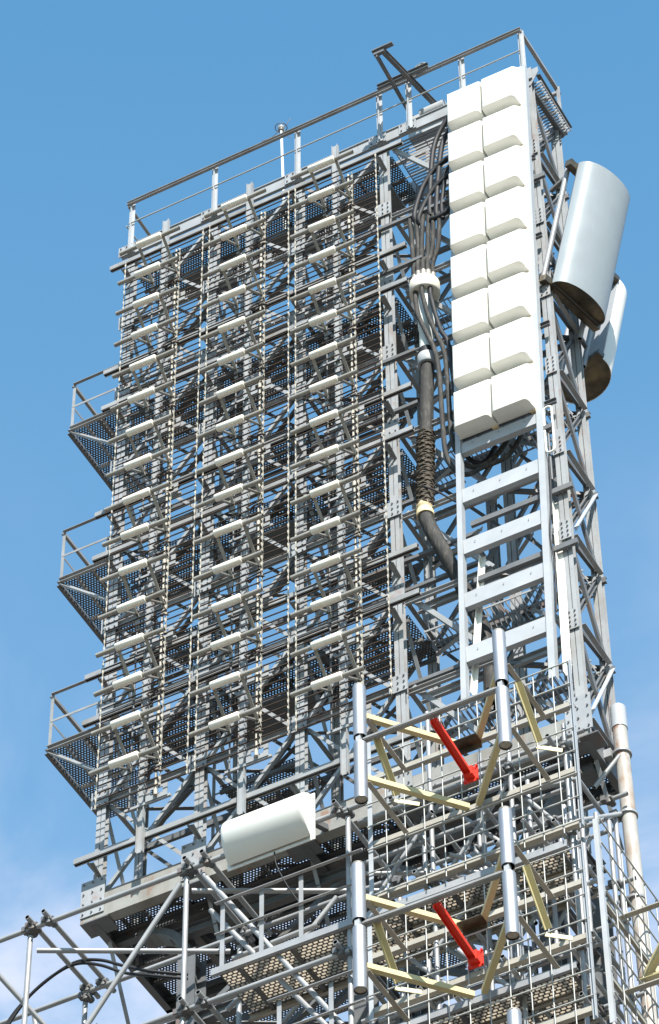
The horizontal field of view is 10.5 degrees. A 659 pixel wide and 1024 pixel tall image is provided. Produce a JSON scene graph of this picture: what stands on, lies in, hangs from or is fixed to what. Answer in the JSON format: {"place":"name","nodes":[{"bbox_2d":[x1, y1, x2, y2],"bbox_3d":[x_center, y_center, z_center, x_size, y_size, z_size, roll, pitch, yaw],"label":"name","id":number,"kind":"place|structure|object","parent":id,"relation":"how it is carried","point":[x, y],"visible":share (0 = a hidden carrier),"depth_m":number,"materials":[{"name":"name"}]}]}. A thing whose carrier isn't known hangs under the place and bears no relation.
{"place":"outdoors","nodes":[
{"label":"outdoors","id":0,"kind":"place"},
{"bbox_2d":[0,0,658,1023],"label":"sky","id":1,"kind":"structure","parent":0,"point":[105,105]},
{"label":"ground","id":2,"kind":"structure","parent":0,"visible":0},
{"bbox_2d":[73,67,623,1023],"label":"lattice tower","id":3,"kind":"structure","parent":2,"relation":"on","point":[133,915],"depth_m":48.95,"materials":[{"name":"metal"}]},
{"bbox_2d":[44,680,152,817],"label":"side balcony","id":4,"kind":"structure","parent":3,"relation":"attached to","point":[67,743],"depth_m":49.82,"materials":[{"name":"grey"}]},
{"bbox_2d":[57,517,160,646],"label":"side balcony","id":5,"kind":"structure","parent":3,"relation":"attached to","point":[65,589],"depth_m":52.36,"materials":[{"name":"grey"}]},
{"bbox_2d":[68,362,169,493],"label":"side balcony","id":6,"kind":"structure","parent":3,"relation":"attached to","point":[100,418],"depth_m":54.93,"materials":[{"name":"grey"}]},
{"bbox_2d":[124,219,187,854],"bbox_3d":[-2.464,-0.172,51.523,0.700,13.620,0.187,-22,-52,18],"label":"antenna mast","id":7,"kind":"object","parent":3,"relation":"attached to","point":[145,798],"visible":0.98,"depth_m":50.37,"materials":[{"name":"metal"}]},
{"bbox_2d":[88,745,160,780],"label":"dipole antenna","id":8,"kind":"object","parent":7,"relation":"attached to","point":[118,763],"visible":1,"depth_m":47.02,"materials":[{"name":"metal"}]},
{"bbox_2d":[93,665,163,700],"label":"dipole antenna","id":9,"kind":"object","parent":7,"relation":"attached to","point":[127,680],"visible":1,"depth_m":48.14,"materials":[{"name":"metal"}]},
{"bbox_2d":[98,589,166,624],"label":"dipole antenna","id":10,"kind":"object","parent":7,"relation":"attached to","point":[125,607],"visible":1,"depth_m":49.26,"materials":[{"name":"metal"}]},
{"bbox_2d":[100,553,167,612],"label":"dipole antenna","id":11,"kind":"object","parent":7,"relation":"attached to","point":[131,568],"visible":1,"depth_m":49.78,"materials":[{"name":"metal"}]},
{"bbox_2d":[102,517,169,551],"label":"dipole antenna","id":12,"kind":"object","parent":7,"relation":"attached to","point":[134,531],"visible":1,"depth_m":50.38,"materials":[{"name":"metal"}]},
{"bbox_2d":[106,447,171,482],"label":"dipole antenna","id":13,"kind":"object","parent":7,"relation":"attached to","point":[137,462],"visible":1,"depth_m":51.50,"materials":[{"name":"metal"}]},
{"bbox_2d":[108,413,172,473],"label":"dipole antenna","id":14,"kind":"object","parent":7,"relation":"attached to","point":[137,429],"visible":1,"depth_m":52.02,"materials":[{"name":"metal"}]},
{"bbox_2d":[110,380,174,416],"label":"dipole antenna","id":15,"kind":"object","parent":7,"relation":"attached to","point":[141,395],"visible":1,"depth_m":52.62,"materials":[{"name":"metal"}]},
{"bbox_2d":[94,626,192,809],"bbox_3d":[-2.502,2.756,48.205,1.428,2.830,0.050,-22,-52,18],"label":"reflector screen","id":16,"kind":"object","parent":7,"relation":"attached to","point":[161,713],"visible":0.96,"depth_m":48.15,"materials":[{"name":"metal"}]},
{"bbox_2d":[91,704,162,768],"bbox_3d":[-2.607,3.034,47.578,1.070,0.493,0.535,-22,-51,18],"label":"dipole antenna","id":17,"kind":"object","parent":16,"relation":"attached to","point":[114,725],"visible":1,"depth_m":47.54,"materials":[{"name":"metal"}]},
{"bbox_2d":[95,627,165,688],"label":"dipole antenna","id":18,"kind":"object","parent":16,"relation":"attached to","point":[118,647],"visible":1,"depth_m":48.66,"materials":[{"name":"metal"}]},
{"bbox_2d":[114,317,176,351],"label":"dipole antenna","id":19,"kind":"object","parent":7,"relation":"attached to","point":[142,332],"visible":1,"depth_m":53.74,"materials":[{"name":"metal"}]},
{"bbox_2d":[115,286,178,342],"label":"dipole antenna","id":20,"kind":"object","parent":7,"relation":"attached to","point":[139,303],"visible":1,"depth_m":54.26,"materials":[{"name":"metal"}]},
{"bbox_2d":[103,481,196,658],"bbox_3d":[-2.526,0.797,50.405,1.428,2.937,0.050,-22,-52,18],"label":"reflector screen","id":21,"kind":"object","parent":7,"relation":"attached to","point":[168,561],"visible":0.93,"depth_m":50.36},
{"bbox_2d":[104,481,170,540],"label":"dipole antenna","id":22,"kind":"object","parent":21,"relation":"attached to","point":[136,496],"visible":1,"depth_m":50.90,"materials":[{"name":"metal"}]},
{"bbox_2d":[111,350,200,514],"bbox_3d":[-2.551,-1.200,52.646,1.428,2.934,0.050,-22,-52,18],"label":"reflector screen","id":23,"kind":"object","parent":7,"relation":"attached to","point":[173,423],"visible":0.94,"depth_m":52.60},
{"bbox_2d":[112,348,175,405],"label":"dipole antenna","id":24,"kind":"object","parent":23,"relation":"attached to","point":[142,363],"visible":1,"depth_m":53.14,"materials":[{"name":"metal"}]},
{"bbox_2d":[118,229,203,382],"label":"reflector screen","id":25,"kind":"object","parent":7,"relation":"attached to","point":[178,297],"visible":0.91,"depth_m":54.84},
{"bbox_2d":[119,226,179,280],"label":"dipole antenna","id":26,"kind":"object","parent":25,"relation":"attached to","point":[140,244],"visible":1,"depth_m":55.38,"materials":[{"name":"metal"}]},
{"bbox_2d":[0,799,411,1023],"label":"tube scaffold","id":27,"kind":"object","parent":3,"relation":"attached to","point":[187,871],"visible":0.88,"depth_m":44.76,"materials":[{"name":"metal"}]},
{"bbox_2d":[7,961,187,1023],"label":"cable","id":28,"kind":"object","parent":27,"relation":"attached to","point":[106,967],"visible":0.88,"depth_m":45.86,"materials":[{"name":"black rubber"}]},
{"bbox_2d":[224,181,274,815],"bbox_3d":[-1.126,-0.717,51.053,0.700,13.620,0.187,-22,-52,18],"label":"antenna mast","id":29,"kind":"object","parent":3,"relation":"attached to","point":[245,759],"visible":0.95,"depth_m":49.91,"materials":[{"name":"metal"}]},
{"bbox_2d":[188,705,261,741],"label":"dipole antenna","id":30,"kind":"object","parent":29,"relation":"attached to","point":[216,724],"visible":1,"depth_m":46.55,"materials":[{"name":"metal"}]},
{"bbox_2d":[191,626,262,662],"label":"dipole antenna","id":31,"kind":"object","parent":29,"relation":"attached to","point":[219,644],"visible":1,"depth_m":47.67,"materials":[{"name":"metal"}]},
{"bbox_2d":[193,550,263,585],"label":"dipole antenna","id":32,"kind":"object","parent":29,"relation":"attached to","point":[221,568],"visible":1,"depth_m":48.79,"materials":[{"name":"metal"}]},
{"bbox_2d":[195,477,263,514],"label":"dipole antenna","id":33,"kind":"object","parent":29,"relation":"attached to","point":[227,493],"visible":1,"depth_m":49.91,"materials":[{"name":"metal"}]},
{"bbox_2d":[197,408,264,444],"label":"dipole antenna","id":34,"kind":"object","parent":29,"relation":"attached to","point":[222,427],"visible":1,"depth_m":51.03,"materials":[{"name":"metal"}]},
{"bbox_2d":[198,374,264,435],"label":"dipole antenna","id":35,"kind":"object","parent":29,"relation":"attached to","point":[229,390],"visible":1,"depth_m":51.55,"materials":[{"name":"metal"}]},
{"bbox_2d":[199,342,264,379],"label":"dipole antenna","id":36,"kind":"object","parent":29,"relation":"attached to","point":[228,358],"visible":1,"depth_m":52.16,"materials":[{"name":"metal"}]},
{"bbox_2d":[201,278,265,314],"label":"dipole antenna","id":37,"kind":"object","parent":29,"relation":"attached to","point":[230,294],"visible":1,"depth_m":53.27,"materials":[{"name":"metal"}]},
{"bbox_2d":[202,247,265,306],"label":"dipole antenna","id":38,"kind":"object","parent":29,"relation":"attached to","point":[233,262],"visible":1,"depth_m":53.79,"materials":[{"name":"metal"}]},
{"bbox_2d":[203,217,265,254],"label":"dipole antenna","id":39,"kind":"object","parent":29,"relation":"attached to","point":[231,233],"visible":1,"depth_m":54.40,"materials":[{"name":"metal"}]},
{"bbox_2d":[194,586,289,770],"bbox_3d":[-1.164,2.212,47.735,1.429,2.830,0.050,-22,-52,18],"label":"reflector screen","id":40,"kind":"object","parent":29,"relation":"attached to","point":[260,678],"visible":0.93,"depth_m":47.66,"materials":[{"name":"metal"}]},
{"bbox_2d":[189,665,262,729],"bbox_3d":[-1.273,2.491,47.110,1.070,0.493,0.535,-22,-51,18],"label":"dipole antenna","id":41,"kind":"object","parent":40,"relation":"attached to","point":[214,685],"visible":1,"depth_m":47.07,"materials":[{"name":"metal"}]},
{"bbox_2d":[192,587,262,651],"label":"dipole antenna","id":42,"kind":"object","parent":40,"relation":"attached to","point":[215,608],"visible":1,"depth_m":48.19,"materials":[{"name":"metal"}]},
{"bbox_2d":[198,443,289,619],"bbox_3d":[-1.188,0.252,49.934,1.429,2.938,0.050,-22,-52,18],"label":"reflector screen","id":43,"kind":"object","parent":29,"relation":"attached to","point":[261,523],"visible":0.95,"depth_m":49.89,"materials":[{"name":"metal"}]},
{"bbox_2d":[194,513,263,574],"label":"dipole antenna","id":44,"kind":"object","parent":43,"relation":"attached to","point":[226,529],"visible":1,"depth_m":49.31,"materials":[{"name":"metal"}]},
{"bbox_2d":[196,442,263,502],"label":"dipole antenna","id":45,"kind":"object","parent":43,"relation":"attached to","point":[227,458],"visible":1,"depth_m":50.43,"materials":[{"name":"metal"}]},
{"bbox_2d":[202,312,289,476],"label":"reflector screen","id":46,"kind":"object","parent":29,"relation":"attached to","point":[263,381],"visible":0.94,"depth_m":52.13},
{"bbox_2d":[200,310,264,367],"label":"dipole antenna","id":47,"kind":"object","parent":46,"relation":"attached to","point":[230,325],"visible":1,"depth_m":52.67,"materials":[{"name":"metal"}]},
{"bbox_2d":[206,191,289,344],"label":"reflector screen","id":48,"kind":"object","parent":29,"relation":"attached to","point":[264,261],"visible":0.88,"depth_m":54.40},
{"bbox_2d":[204,188,266,244],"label":"dipole antenna","id":49,"kind":"object","parent":48,"relation":"attached to","point":[235,202],"visible":1,"depth_m":54.91,"materials":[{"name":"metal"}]},
{"bbox_2d":[221,792,328,909],"bbox_3d":[-0.579,4.421,44.493,1.240,2.130,1.248,-22,-52,18],"label":"horizontal radome","id":50,"kind":"object","parent":3,"relation":"attached to","point":[268,830],"visible":1,"depth_m":44.31,"materials":[{"name":"plastic"}]},
{"bbox_2d":[126,27,563,310],"bbox_3d":[0.198,-5.426,56.897,7.212,1.270,1.470,-22,-52,18],"label":"guard railing","id":51,"kind":"object","parent":3,"relation":"on","point":[377,94],"visible":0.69,"depth_m":56.63,"materials":[{"name":"metal"}]},
{"bbox_2d":[371,41,447,150],"bbox_3d":[1.221,-6.596,56.135,0.900,0.912,1.610,-22,-52,18],"label":"davit hoist","id":52,"kind":"object","parent":51,"relation":"attached to","point":[419,68],"visible":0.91,"depth_m":56.15,"materials":[{"name":"metal"}]},
{"bbox_2d":[321,144,375,776],"bbox_3d":[0.211,-1.261,50.582,0.700,13.620,0.187,-22,-52,18],"label":"antenna mast","id":53,"kind":"object","parent":3,"relation":"attached to","point":[346,721],"visible":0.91,"depth_m":49.55,"materials":[{"name":"metal"}]},
{"bbox_2d":[290,179,354,216],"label":"dipole antenna","id":54,"kind":"object","parent":53,"relation":"attached to","point":[314,197],"visible":1,"depth_m":53.92,"materials":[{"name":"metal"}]},
{"bbox_2d":[290,239,355,276],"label":"dipole antenna","id":55,"kind":"object","parent":53,"relation":"attached to","point":[320,255],"visible":1,"depth_m":52.80,"materials":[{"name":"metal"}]},
{"bbox_2d":[290,303,356,339],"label":"dipole antenna","id":56,"kind":"object","parent":53,"relation":"attached to","point":[321,318],"visible":1,"depth_m":51.68,"materials":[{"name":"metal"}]},
{"bbox_2d":[290,335,357,396],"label":"dipole antenna","id":57,"kind":"object","parent":53,"relation":"attached to","point":[321,351],"visible":1,"depth_m":51.08,"materials":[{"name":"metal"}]},
{"bbox_2d":[290,369,358,405],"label":"dipole antenna","id":58,"kind":"object","parent":53,"relation":"attached to","point":[322,384],"visible":1,"depth_m":50.56,"materials":[{"name":"metal"}]},
{"bbox_2d":[290,438,359,475],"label":"dipole antenna","id":59,"kind":"object","parent":53,"relation":"attached to","point":[316,457],"visible":1,"depth_m":49.44,"materials":[{"name":"metal"}]},
{"bbox_2d":[290,510,361,547],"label":"dipole antenna","id":60,"kind":"object","parent":53,"relation":"attached to","point":[317,529],"visible":1,"depth_m":48.32,"materials":[{"name":"metal"}]},
{"bbox_2d":[290,586,363,623],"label":"dipole antenna","id":61,"kind":"object","parent":53,"relation":"attached to","point":[319,604],"visible":1,"depth_m":47.20,"materials":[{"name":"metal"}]},
{"bbox_2d":[290,665,365,701],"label":"dipole antenna","id":62,"kind":"object","parent":53,"relation":"attached to","point":[319,684],"visible":0.98,"depth_m":46.07,"materials":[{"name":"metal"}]},
{"bbox_2d":[294,152,379,306],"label":"reflector screen","id":63,"kind":"object","parent":53,"relation":"attached to","point":[353,221],"visible":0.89,"depth_m":53.92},
{"bbox_2d":[290,150,353,206],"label":"dipole antenna","id":64,"kind":"object","parent":63,"relation":"attached to","point":[321,164],"visible":1,"depth_m":54.44,"materials":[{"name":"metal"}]},
{"bbox_2d":[290,209,354,266],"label":"dipole antenna","id":65,"kind":"object","parent":63,"relation":"attached to","point":[318,225],"visible":1,"depth_m":53.32,"materials":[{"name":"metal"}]},
{"bbox_2d":[295,273,383,437],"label":"reflector screen","id":66,"kind":"object","parent":53,"relation":"attached to","point":[356,346],"visible":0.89,"depth_m":51.65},
{"bbox_2d":[290,271,356,328],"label":"dipole antenna","id":67,"kind":"object","parent":66,"relation":"attached to","point":[321,286],"visible":1,"depth_m":52.20,"materials":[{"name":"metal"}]},
{"bbox_2d":[295,404,387,581],"bbox_3d":[0.149,-0.293,49.465,1.428,2.936,0.051,-22,-52,18],"label":"reflector screen","id":68,"kind":"object","parent":53,"relation":"attached to","point":[358,480],"visible":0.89,"depth_m":49.41,"materials":[{"name":"metal"}]},
{"bbox_2d":[290,402,358,463],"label":"dipole antenna","id":69,"kind":"object","parent":68,"relation":"attached to","point":[323,418],"visible":1,"depth_m":49.96,"materials":[{"name":"metal"}]},
{"bbox_2d":[290,473,360,537],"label":"dipole antenna","id":70,"kind":"object","parent":68,"relation":"attached to","point":[313,494],"visible":1,"depth_m":48.84,"materials":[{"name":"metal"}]},
{"bbox_2d":[295,546,392,731],"bbox_3d":[0.173,1.667,47.264,1.428,2.830,0.051,-22,-52,18],"label":"reflector screen","id":71,"kind":"object","parent":53,"relation":"attached to","point":[360,621],"visible":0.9,"depth_m":47.23,"materials":[{"name":"metal"}]},
{"bbox_2d":[290,547,362,610],"bbox_3d":[0.056,0.947,47.754,1.070,0.493,0.535,-23,-52,18],"label":"dipole antenna","id":72,"kind":"object","parent":71,"relation":"attached to","point":[314,568],"visible":1,"depth_m":47.72,"materials":[{"name":"metal"}]},
{"bbox_2d":[290,624,364,689],"bbox_3d":[0.069,1.945,46.637,1.070,0.493,0.535,-22,-51,18],"label":"dipole antenna","id":73,"kind":"object","parent":71,"relation":"attached to","point":[326,640],"visible":1,"depth_m":46.60,"materials":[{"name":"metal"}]},
{"bbox_2d":[409,268,439,370],"bbox_3d":[1.414,-2.777,52.165,0.455,2.020,0.455,-22,-52,18],"label":"power splitter","id":74,"kind":"object","parent":3,"relation":"attached to","point":[425,278],"visible":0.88,"depth_m":52.44,"materials":[{"name":"plastic"}]},
{"bbox_2d":[415,361,495,711],"bbox_3d":[1.689,0.222,48.862,1.009,6.915,0.319,-1,-48,0],"label":"feeder cable","id":75,"kind":"object","parent":74,"relation":"hanging from","point":[425,462],"visible":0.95,"depth_m":49.34,"materials":[{"name":"rubber"}]},
{"bbox_2d":[428,286,497,463],"bbox_3d":[1.869,-2.049,50.852,0.901,4.238,0.206,-14,-50,12],"label":"cable","id":76,"kind":"object","parent":74,"relation":"attached to","point":[470,459],"visible":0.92,"depth_m":51.17,"materials":[{"name":"black rubber"}]},
{"bbox_2d":[419,285,508,468],"bbox_3d":[1.938,-2.050,50.806,1.267,4.306,0.174,-12,-49,10],"label":"cable","id":77,"kind":"object","parent":74,"relation":"attached to","point":[497,453],"visible":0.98,"depth_m":50.43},
{"bbox_2d":[413,290,523,476],"bbox_3d":[1.995,-2.010,50.742,1.631,4.456,0.171,-16,-50,13],"label":"cable","id":78,"kind":"object","parent":74,"relation":"attached to","point":[506,456],"visible":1,"depth_m":50.08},
{"bbox_2d":[357,711,647,1023],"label":"tube scaffold","id":79,"kind":"object","parent":3,"relation":"attached to","point":[577,906],"visible":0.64,"depth_m":42.96,"materials":[{"name":"metal"}]},
{"bbox_2d":[210,839,598,1021],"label":"walkway deck","id":80,"kind":"structure","parent":79,"relation":"attached to","point":[302,949],"depth_m":43.18,"materials":[{"name":"grey"}]},
{"bbox_2d":[267,961,609,1023],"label":"walkway deck","id":81,"kind":"structure","parent":79,"relation":"attached to","point":[563,994],"depth_m":41.01,"materials":[{"name":"grey"}]},
{"bbox_2d":[366,658,586,898],"bbox_3d":[1.731,3.276,43.331,2.850,2.790,0.147,-22,-52,18],"label":"wire screen","id":82,"kind":"object","parent":79,"relation":"attached to","point":[501,798],"visible":0.77,"depth_m":43.03,"materials":[{"name":"white paint"}]},
{"bbox_2d":[352,628,562,833],"bbox_3d":[1.602,2.721,43.049,2.398,1.920,1.210,-22,-52,18],"label":"tube array antenna","id":83,"kind":"object","parent":82,"relation":"attached to","point":[457,749],"visible":1,"depth_m":42.89,"materials":[{"name":"metal"}]},
{"bbox_2d":[367,841,599,1023],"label":"wire screen","id":84,"kind":"object","parent":79,"relation":"attached to","point":[529,957],"visible":0.69,"depth_m":41.18,"materials":[{"name":"white paint"}]},
{"bbox_2d":[351,806,572,1021],"bbox_3d":[1.573,4.692,40.880,2.398,1.920,1.210,-22,-52,18],"label":"tube array antenna","id":85,"kind":"object","parent":84,"relation":"attached to","point":[363,968],"visible":1,"depth_m":40.72,"materials":[{"name":"metal"}]},
{"bbox_2d":[448,65,571,708],"bbox_3d":[2.417,-2.066,50.304,1.631,13.302,0.310,-22,-52,18],"label":"support frame","id":86,"kind":"object","parent":3,"relation":"attached to","point":[476,653],"visible":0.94,"depth_m":47.57,"materials":[{"name":"white paint"}]},
{"bbox_2d":[447,82,485,131],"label":"panel antenna","id":87,"kind":"object","parent":86,"relation":"attached to","point":[464,106],"visible":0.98,"depth_m":54.52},
{"bbox_2d":[448,120,487,171],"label":"panel antenna","id":88,"kind":"object","parent":86,"relation":"attached to","point":[465,146],"visible":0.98,"depth_m":53.77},
{"bbox_2d":[448,161,488,212],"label":"panel antenna","id":89,"kind":"object","parent":86,"relation":"attached to","point":[466,186],"visible":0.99,"depth_m":53.03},
{"bbox_2d":[449,202,490,255],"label":"panel antenna","id":90,"kind":"object","parent":86,"relation":"attached to","point":[468,229],"visible":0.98,"depth_m":52.28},
{"bbox_2d":[450,244,492,298],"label":"panel antenna","id":91,"kind":"object","parent":86,"relation":"attached to","point":[469,272],"visible":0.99,"depth_m":51.53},
{"bbox_2d":[451,288,493,343],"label":"panel antenna","id":92,"kind":"object","parent":86,"relation":"attached to","point":[470,316],"visible":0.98,"depth_m":50.78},
{"bbox_2d":[452,333,495,390],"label":"panel antenna","id":93,"kind":"object","parent":86,"relation":"attached to","point":[471,362],"visible":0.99,"depth_m":50.04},
{"bbox_2d":[453,379,499,439],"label":"panel antenna","id":94,"kind":"object","parent":86,"relation":"attached to","point":[473,414],"visible":1,"depth_m":49.28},
{"bbox_2d":[481,66,521,116],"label":"panel antenna","id":95,"kind":"object","parent":86,"relation":"attached to","point":[500,90],"visible":1,"depth_m":54.36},
{"bbox_2d":[482,105,523,156],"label":"panel antenna","id":96,"kind":"object","parent":86,"relation":"attached to","point":[502,130],"visible":1,"depth_m":53.61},
{"bbox_2d":[484,145,525,197],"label":"panel antenna","id":97,"kind":"object","parent":86,"relation":"attached to","point":[504,170],"visible":1,"depth_m":52.86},
{"bbox_2d":[485,186,527,239],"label":"panel antenna","id":98,"kind":"object","parent":86,"relation":"attached to","point":[506,212],"visible":1,"depth_m":52.11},
{"bbox_2d":[487,228,529,283],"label":"panel antenna","id":99,"kind":"object","parent":86,"relation":"attached to","point":[508,255],"visible":1,"depth_m":51.37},
{"bbox_2d":[488,272,531,328],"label":"panel antenna","id":100,"kind":"object","parent":86,"relation":"attached to","point":[509,299],"visible":1,"depth_m":50.62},
{"bbox_2d":[490,316,533,374],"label":"panel antenna","id":101,"kind":"object","parent":86,"relation":"attached to","point":[511,345],"visible":1,"depth_m":49.87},
{"bbox_2d":[491,363,536,423],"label":"panel antenna","id":102,"kind":"object","parent":86,"relation":"attached to","point":[513,393],"visible":1,"depth_m":49.12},
{"bbox_2d":[543,405,556,611],"bbox_3d":[2.989,-0.081,47.443,0.190,4.077,0.092,-22,-52,18],"label":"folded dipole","id":103,"kind":"object","parent":86,"relation":"attached to","point":[548,427],"visible":1,"depth_m":48.16,"materials":[{"name":"metal"}]},
{"bbox_2d":[539,158,629,340],"bbox_3d":[3.684,-3.842,52.062,1.432,2.582,1.250,-34,-56,26],"label":"shell radome antenna","id":104,"kind":"object","parent":3,"relation":"attached to","point":[581,282],"visible":1,"depth_m":51.75,"materials":[{"name":"plastic"}]},
{"bbox_2d":[547,273,626,403],"bbox_3d":[3.833,-2.561,53.342,1.404,2.591,1.102,30,-55,-25],"label":"shell radome antenna","id":105,"kind":"object","parent":3,"relation":"attached to","point":[599,348],"visible":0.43,"depth_m":52.71,"materials":[{"name":"white paint"}]},
{"bbox_2d":[603,703,657,1023],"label":"pipe mast","id":106,"kind":"object","parent":3,"relation":"attached to","point":[628,818],"visible":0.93,"depth_m":43.72,"materials":[{"name":"metal"}]},
{"bbox_2d":[592,818,658,1023],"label":"wire screen","id":107,"kind":"object","parent":106,"relation":"attached to","point":[611,980],"visible":0.94,"depth_m":41.18,"materials":[{"name":"white paint"}]},
{"bbox_2d":[619,901,658,994],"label":"side array antenna","id":108,"kind":"object","parent":107,"relation":"attached to","point":[651,971],"visible":0.98,"depth_m":41.30,"materials":[{"name":"beige paint"}]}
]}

